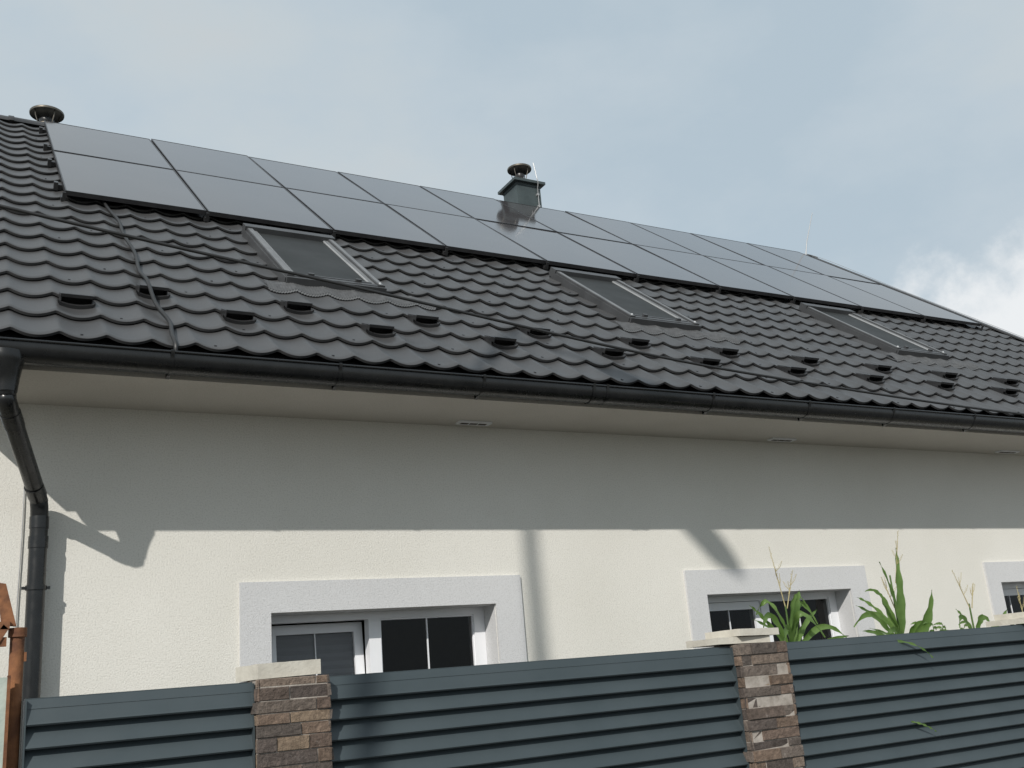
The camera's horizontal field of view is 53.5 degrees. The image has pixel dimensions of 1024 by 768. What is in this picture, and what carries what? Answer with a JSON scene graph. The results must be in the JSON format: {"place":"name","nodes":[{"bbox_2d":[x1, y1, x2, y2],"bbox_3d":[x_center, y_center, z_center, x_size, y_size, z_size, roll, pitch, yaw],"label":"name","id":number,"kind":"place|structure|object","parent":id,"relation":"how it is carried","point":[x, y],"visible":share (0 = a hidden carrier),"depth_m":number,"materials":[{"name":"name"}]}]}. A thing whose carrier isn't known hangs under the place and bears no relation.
{"place":"outdoors","nodes":[
{"label":"outdoors","id":0,"kind":"place"},
{"bbox_2d":[235,659,333,767],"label":"fence pillar","id":1,"kind":"structure","parent":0,"point":[291,711],"depth_m":3.67,"materials":[{"name":"stone"}]},
{"bbox_2d":[0,105,1023,767],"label":"house","id":2,"kind":"structure","parent":0,"point":[214,471],"depth_m":6.56,"materials":[{"name":"beige paint"}]},
{"bbox_2d":[44,121,173,169],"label":"solar panel","id":3,"kind":"object","parent":2,"relation":"attached to","point":[66,138],"visible":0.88,"depth_m":9.86,"materials":[{"name":"black glass"}]},
{"bbox_2d":[53,150,205,214],"bbox_3d":[-3.241,-1.703,8.524,1.030,0.035,1.708,4,19,-29],"label":"solar panel","id":4,"kind":"object","parent":2,"relation":"attached to","point":[90,177],"visible":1,"depth_m":8.35,"materials":[{"name":"black glass"}]},
{"bbox_2d":[151,139,282,186],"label":"solar panel","id":5,"kind":"object","parent":2,"relation":"attached to","point":[199,160],"visible":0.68,"depth_m":10.38,"materials":[{"name":"black glass"}]},
{"bbox_2d":[175,170,332,232],"bbox_3d":[-2.326,-1.633,9.026,1.030,0.035,1.708,5,19,-29],"label":"solar panel","id":6,"kind":"object","parent":2,"relation":"attached to","point":[216,196],"visible":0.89,"depth_m":8.86,"materials":[{"name":"black glass"}]},
{"bbox_2d":[248,156,381,202],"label":"solar panel","id":7,"kind":"object","parent":2,"relation":"attached to","point":[304,178],"visible":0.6,"depth_m":10.88,"materials":[{"name":"black glass"}]},
{"bbox_2d":[286,188,444,248],"bbox_3d":[-1.412,-1.565,9.528,1.030,0.035,1.708,4,19,-29],"label":"solar panel","id":8,"kind":"object","parent":2,"relation":"attached to","point":[359,218],"visible":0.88,"depth_m":9.36,"materials":[{"name":"black glass"}]},
{"bbox_2d":[239,575,526,682],"bbox_3d":[-0.742,1.917,5.954,1.774,1.500,0.331,4,-19,-29],"label":"window","id":9,"kind":"structure","parent":2,"relation":"in","point":[339,646],"depth_m":6.03,"materials":[{"name":"white paint"}]},
{"bbox_2d":[338,172,472,217],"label":"solar panel","id":10,"kind":"object","parent":2,"relation":"attached to","point":[399,194],"visible":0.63,"depth_m":11.39,"materials":[{"name":"black glass"}]},
{"bbox_2d":[385,204,545,263],"bbox_3d":[-0.498,-1.496,10.030,1.030,0.038,1.708,4,20,-29],"label":"solar panel","id":11,"kind":"object","parent":2,"relation":"attached to","point":[462,234],"visible":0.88,"depth_m":9.87,"materials":[{"name":"black glass"}]},
{"bbox_2d":[420,186,555,231],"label":"solar panel","id":12,"kind":"object","parent":2,"relation":"attached to","point":[484,208],"visible":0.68,"depth_m":11.87,"materials":[{"name":"black glass"}]},
{"bbox_2d":[477,219,635,276],"bbox_3d":[0.415,-1.422,10.534,1.030,0.035,1.708,5,19,-29],"label":"solar panel","id":13,"kind":"object","parent":2,"relation":"attached to","point":[554,248],"visible":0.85,"depth_m":10.38,"materials":[{"name":"black glass"}]},
{"bbox_2d":[498,200,631,243],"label":"solar panel","id":14,"kind":"object","parent":2,"relation":"attached to","point":[557,221],"visible":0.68,"depth_m":12.39,"materials":[{"name":"black glass"}]},
{"bbox_2d":[565,211,699,254],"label":"solar panel","id":15,"kind":"object","parent":2,"relation":"attached to","point":[633,234],"visible":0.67,"depth_m":12.91,"materials":[{"name":"black glass"}]},
{"bbox_2d":[558,232,718,288],"bbox_3d":[1.330,-1.355,11.036,1.030,0.038,1.708,4,19,-29],"label":"solar panel","id":16,"kind":"object","parent":2,"relation":"attached to","point":[642,263],"visible":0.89,"depth_m":10.89,"materials":[{"name":"black glass"}]},
{"bbox_2d":[630,222,762,264],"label":"solar panel","id":17,"kind":"object","parent":2,"relation":"attached to","point":[696,244],"visible":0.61,"depth_m":13.43,"materials":[{"name":"black glass"}]},
{"bbox_2d":[634,244,792,298],"bbox_3d":[2.245,-1.288,11.537,1.030,0.035,1.708,4,20,-29],"label":"solar panel","id":18,"kind":"object","parent":2,"relation":"attached to","point":[724,277],"visible":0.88,"depth_m":11.39,"materials":[{"name":"black glass"}]},
{"bbox_2d":[691,233,820,273],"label":"solar panel","id":19,"kind":"object","parent":2,"relation":"attached to","point":[756,254],"visible":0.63,"depth_m":13.92,"materials":[{"name":"black glass"}]},
{"bbox_2d":[683,565,875,648],"bbox_3d":[1.981,2.109,7.400,1.771,1.500,0.238,4,-19,-29],"label":"window","id":20,"kind":"structure","parent":2,"relation":"in","point":[699,584],"depth_m":7.50,"materials":[{"name":"white paint"}]},
{"bbox_2d":[703,255,860,308],"bbox_3d":[3.160,-1.219,12.040,1.030,0.035,1.708,4,20,-29],"label":"solar panel","id":21,"kind":"object","parent":2,"relation":"attached to","point":[798,289],"visible":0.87,"depth_m":11.90,"materials":[{"name":"black glass"}]},
{"bbox_2d":[748,243,878,283],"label":"solar panel","id":22,"kind":"object","parent":2,"relation":"attached to","point":[814,264],"visible":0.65,"depth_m":14.41,"materials":[{"name":"black glass"}]},
{"bbox_2d":[769,266,923,317],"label":"solar panel","id":23,"kind":"object","parent":2,"relation":"attached to","point":[865,300],"visible":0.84,"depth_m":12.41,"materials":[{"name":"black glass"}]},
{"bbox_2d":[830,276,980,325],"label":"solar panel","id":24,"kind":"object","parent":2,"relation":"attached to","point":[929,311],"visible":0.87,"depth_m":12.91,"materials":[{"name":"black glass"}]},
{"bbox_2d":[982,561,1023,625],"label":"window","id":25,"kind":"structure","parent":2,"relation":"in","point":[995,573],"depth_m":8.68,"materials":[{"name":"white paint"}]},
{"bbox_2d":[0,204,1023,414],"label":"overhead cable","id":26,"kind":"object","parent":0,"point":[371,290],"visible":1,"depth_m":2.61,"materials":[{"name":"black rubber"}]},
{"bbox_2d":[0,0,1023,337],"label":"sky","id":27,"kind":"structure","parent":0,"point":[897,126],"materials":[{"name":"blue"}]},
{"bbox_2d":[686,628,804,767],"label":"fence pillar","id":28,"kind":"structure","parent":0,"point":[767,700],"depth_m":4.72,"materials":[{"name":"stone"}]},
{"bbox_2d":[898,640,932,657],"bbox_3d":[2.054,1.379,5.287,0.282,0.111,0.017,-2,-17,-9],"label":"corn leaf","id":29,"kind":"object","parent":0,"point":[901,641],"visible":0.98,"depth_m":5.30,"materials":[{"name":"green plant"}]},
{"bbox_2d":[986,612,1023,626],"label":"fence pillar","id":30,"kind":"structure","parent":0,"point":[1008,619],"depth_m":5.91,"materials":[{"name":"stone"}]},
{"label":"ground","id":31,"kind":"structure","parent":0,"visible":0},
{"bbox_2d":[6,627,26,767],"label":"rusty pole","id":32,"kind":"object","parent":31,"relation":"on","point":[17,653],"visible":0.97,"depth_m":3.34,"materials":[{"name":"metal"}]},
{"bbox_2d":[0,583,15,646],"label":"gate bracket","id":33,"kind":"object","parent":32,"relation":"attached to","point":[7,618],"visible":1,"depth_m":3.38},
{"bbox_2d":[0,675,10,767],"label":"weathered board","id":34,"kind":"object","parent":33,"relation":"attached to","point":[5,683],"visible":1,"depth_m":3.26,"materials":[{"name":"wood"}]},
{"bbox_2d":[20,682,254,767],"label":"fence panel","id":35,"kind":"object","parent":31,"relation":"on","point":[209,726],"visible":1,"depth_m":3.47,"materials":[{"name":"paint"}]},
{"bbox_2d":[328,647,749,767],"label":"fence panel","id":36,"kind":"object","parent":31,"relation":"on","point":[674,709],"visible":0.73,"depth_m":4.22,"materials":[{"name":"paint"}]},
{"bbox_2d":[750,546,847,648],"bbox_3d":[1.645,2.037,5.633,0.872,2.280,0.280,6,-20,-34],"label":"corn plant","id":37,"kind":"object","parent":31,"relation":"on","point":[791,630],"visible":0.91,"depth_m":5.87,"materials":[{"name":"green plant"}]},
{"bbox_2d":[854,530,933,634],"bbox_3d":[2.275,2.031,5.957,0.822,2.371,0.315,10,-22,-41],"label":"corn plant","id":38,"kind":"object","parent":31,"relation":"on","point":[896,624],"visible":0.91,"depth_m":6.28,"materials":[{"name":"green plant"}]},
{"bbox_2d":[786,625,1023,767],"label":"fence panel","id":39,"kind":"object","parent":31,"relation":"on","point":[863,702],"visible":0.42,"depth_m":5.23,"materials":[{"name":"paint"}]},
{"bbox_2d":[911,721,935,731],"bbox_3d":[2.098,1.741,5.168,0.137,0.065,0.016,0,-17,-15],"label":"corn leaf","id":40,"kind":"object","parent":39,"relation":"attached to","point":[922,724],"visible":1,"depth_m":5.17,"materials":[{"name":"green plant"}]},
{"bbox_2d":[911,621,970,631],"bbox_3d":[2.715,1.651,6.335,0.431,0.362,0.139,4,-19,-29],"label":"tomato plant","id":41,"kind":"object","parent":31,"relation":"on","point":[940,627],"visible":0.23,"depth_m":6.33,"materials":[{"name":"green plant"}]},
{"bbox_2d":[952,570,1007,628],"bbox_3d":[3.091,2.224,6.393,0.445,2.113,0.110,2,-18,-23],"label":"corn plant","id":42,"kind":"object","parent":31,"relation":"on","point":[981,618],"visible":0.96,"depth_m":6.63,"materials":[{"name":"green plant"}]},
{"bbox_2d":[1013,586,1023,624],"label":"corn plant","id":43,"kind":"object","parent":31,"relation":"on","point":[1019,602],"visible":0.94,"depth_m":6.89,"materials":[{"name":"green plant"}]}
]}

